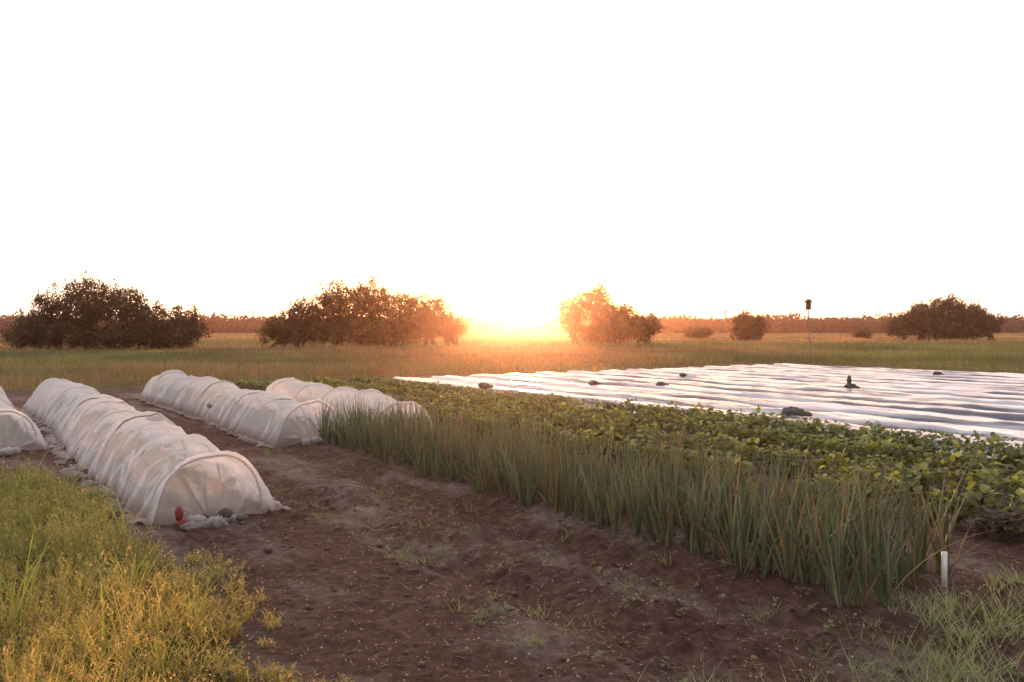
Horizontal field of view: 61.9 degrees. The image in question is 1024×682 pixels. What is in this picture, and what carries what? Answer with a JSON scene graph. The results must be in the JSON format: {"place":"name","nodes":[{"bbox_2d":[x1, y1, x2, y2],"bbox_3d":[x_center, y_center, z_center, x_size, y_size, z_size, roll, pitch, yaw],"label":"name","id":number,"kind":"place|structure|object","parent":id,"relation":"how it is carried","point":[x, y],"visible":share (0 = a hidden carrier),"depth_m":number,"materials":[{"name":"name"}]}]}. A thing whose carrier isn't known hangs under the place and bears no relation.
{"place":"outdoors","nodes":[
{"label":"outdoors","id":0,"kind":"place"},
{"bbox_2d":[0,332,1023,681],"bbox_3d":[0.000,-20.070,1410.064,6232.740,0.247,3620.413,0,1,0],"label":"ground","id":1,"kind":"structure","parent":0,"point":[684,570],"depth_m":5.33,"materials":[{"name":"soil"}]},
{"bbox_2d":[0,386,57,456],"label":"row cover tunnel","id":2,"kind":"structure","parent":1,"relation":"on","point":[20,431],"depth_m":10.86,"materials":[{"name":"fabric"}]},
{"bbox_2d":[0,269,211,348],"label":"willow tree","id":3,"kind":"object","parent":1,"relation":"on","point":[146,327],"visible":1,"depth_m":64.21,"materials":[{"name":"green plant"}]},
{"bbox_2d":[19,378,290,531],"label":"row cover tunnel","id":4,"kind":"structure","parent":1,"relation":"on","point":[168,471],"depth_m":7.92,"materials":[{"name":"fabric"}]},
{"bbox_2d":[0,452,355,681],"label":"weed patch","id":5,"kind":"object","parent":1,"relation":"on","point":[14,535],"visible":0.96,"depth_m":4.61,"materials":[{"name":"green plant"}]},
{"bbox_2d":[131,370,350,447],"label":"row cover tunnel","id":6,"kind":"structure","parent":1,"relation":"on","point":[271,418],"depth_m":13.41,"materials":[{"name":"fabric"}]},
{"bbox_2d":[266,377,432,431],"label":"row cover tunnel","id":7,"kind":"structure","parent":1,"relation":"on","point":[299,391],"depth_m":14.24,"materials":[{"name":"fabric"}]},
{"bbox_2d":[254,274,470,346],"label":"willow tree","id":8,"kind":"object","parent":1,"relation":"on","point":[401,326],"visible":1,"depth_m":71.23,"materials":[{"name":"green plant"}]},
{"bbox_2d":[0,331,1023,390],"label":"meadow grass","id":9,"kind":"structure","parent":1,"relation":"on","point":[654,359],"depth_m":43.07,"materials":[{"name":"green plant"}]},
{"bbox_2d":[0,309,1023,332],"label":"distant treeline","id":10,"kind":"object","parent":1,"relation":"on","point":[790,323],"visible":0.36,"depth_m":258.69,"materials":[{"name":"green plant"}]},
{"bbox_2d":[0,443,1023,681],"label":"grass tufts","id":11,"kind":"object","parent":1,"relation":"on","point":[963,633],"visible":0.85,"depth_m":4.46,"materials":[{"name":"green plant"}]},
{"bbox_2d":[553,278,664,343],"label":"willow tree","id":12,"kind":"object","parent":1,"relation":"on","point":[622,325],"visible":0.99,"depth_m":84.36,"materials":[{"name":"green plant"}]},
{"bbox_2d":[216,478,1021,681],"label":"soil clods","id":13,"kind":"object","parent":1,"relation":"on","point":[514,593],"visible":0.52,"depth_m":4.97,"materials":[{"name":"brown soil"}]},
{"bbox_2d":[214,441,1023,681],"bbox_3d":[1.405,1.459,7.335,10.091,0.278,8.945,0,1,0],"label":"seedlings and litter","id":14,"kind":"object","parent":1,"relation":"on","point":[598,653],"visible":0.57,"depth_m":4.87,"materials":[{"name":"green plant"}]},
{"bbox_2d":[236,375,1023,539],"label":"bean crop rows","id":15,"kind":"object","parent":1,"relation":"on","point":[1008,456],"visible":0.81,"depth_m":10.51,"materials":[{"name":"green plant"}]},
{"bbox_2d":[297,390,997,607],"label":"onion rows","id":16,"kind":"object","parent":1,"relation":"on","point":[562,485],"visible":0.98,"depth_m":6.30,"materials":[{"name":"green plant"}]},
{"bbox_2d":[392,363,1023,460],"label":"plastic mulch","id":17,"kind":"object","parent":1,"relation":"on","point":[986,404],"visible":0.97,"depth_m":20.07,"materials":[{"name":"white plastic"}]},
{"bbox_2d":[478,382,493,387],"bbox_3d":[-0.652,1.113,21.305,0.399,0.175,0.232,0,1,0],"label":"weight stone","id":18,"kind":"object","parent":17,"relation":"on","point":[483,385],"visible":0.94,"depth_m":21.24,"materials":[{"name":"stone"}]},
{"bbox_2d":[588,380,601,384],"bbox_3d":[2.190,1.111,22.536,0.365,0.161,0.192,0,1,-18],"label":"weight stone","id":19,"kind":"object","parent":17,"relation":"on","point":[592,382],"visible":0.9,"depth_m":22.48,"materials":[{"name":"stone"}]},
{"bbox_2d":[655,381,668,385],"bbox_3d":[3.884,1.116,22.017,0.382,0.146,0.191,0,1,-9],"label":"weight stone","id":20,"kind":"object","parent":17,"relation":"on","point":[659,383],"visible":0.73,"depth_m":21.96,"materials":[{"name":"stone"}]},
{"bbox_2d":[781,406,812,416],"bbox_3d":[4.774,1.202,14.329,0.546,0.226,0.289,0,1,-24],"label":"weight stone","id":21,"kind":"object","parent":17,"relation":"on","point":[791,410],"visible":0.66,"depth_m":14.24,"materials":[{"name":"grey stone"}]},
{"bbox_2d":[844,375,859,388],"bbox_3d":[8.406,1.026,21.088,0.401,0.353,0.201,0,1,-19],"label":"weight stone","id":22,"kind":"object","parent":17,"relation":"on","point":[849,384],"visible":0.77,"depth_m":21.02,"materials":[{"name":"grey stone"}]},
{"bbox_2d":[933,371,944,374],"bbox_3d":[13.434,1.029,26.840,0.416,0.174,0.233,0,1,0],"label":"weight stone","id":23,"kind":"object","parent":17,"relation":"on","point":[937,373],"visible":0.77,"depth_m":26.77,"materials":[{"name":"stone"}]},
{"bbox_2d":[728,306,770,340],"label":"shrub","id":24,"kind":"object","parent":1,"relation":"on","point":[748,327],"visible":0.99,"depth_m":104.27,"materials":[{"name":"green plant"}]},
{"bbox_2d":[683,324,873,338],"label":"shrub","id":25,"kind":"object","parent":1,"relation":"on","point":[704,331],"visible":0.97,"depth_m":119.56,"materials":[{"name":"green plant"}]},
{"bbox_2d":[803,299,812,360],"bbox_3d":[13.880,-0.390,39.994,0.360,3.155,0.390,0,1,0],"label":"birdhouse on pole","id":26,"kind":"object","parent":1,"relation":"on","point":[807,302],"visible":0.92,"depth_m":39.97,"materials":[{"name":"brown wood"}]},
{"bbox_2d":[882,292,1005,340],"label":"willow tree","id":27,"kind":"object","parent":1,"relation":"on","point":[979,322],"visible":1,"depth_m":107.03,"materials":[{"name":"green plant"}]},
{"bbox_2d":[941,551,947,586],"bbox_3d":[2.579,1.406,5.090,0.032,0.300,0.012,0,1,0],"label":"plant label stake","id":28,"kind":"object","parent":1,"relation":"on","point":[944,558],"visible":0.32,"depth_m":5.08,"materials":[{"name":"white plastic"}]},
{"bbox_2d":[970,505,1023,542],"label":"leafy crop plant","id":29,"kind":"object","parent":1,"relation":"on","point":[997,515],"visible":1,"depth_m":6.34,"materials":[{"name":"green plant"}]},
{"bbox_2d":[0,0,1023,323],"label":"sky","id":30,"kind":"structure","parent":0,"point":[503,158],"materials":[{"name":"white"}]}
]}

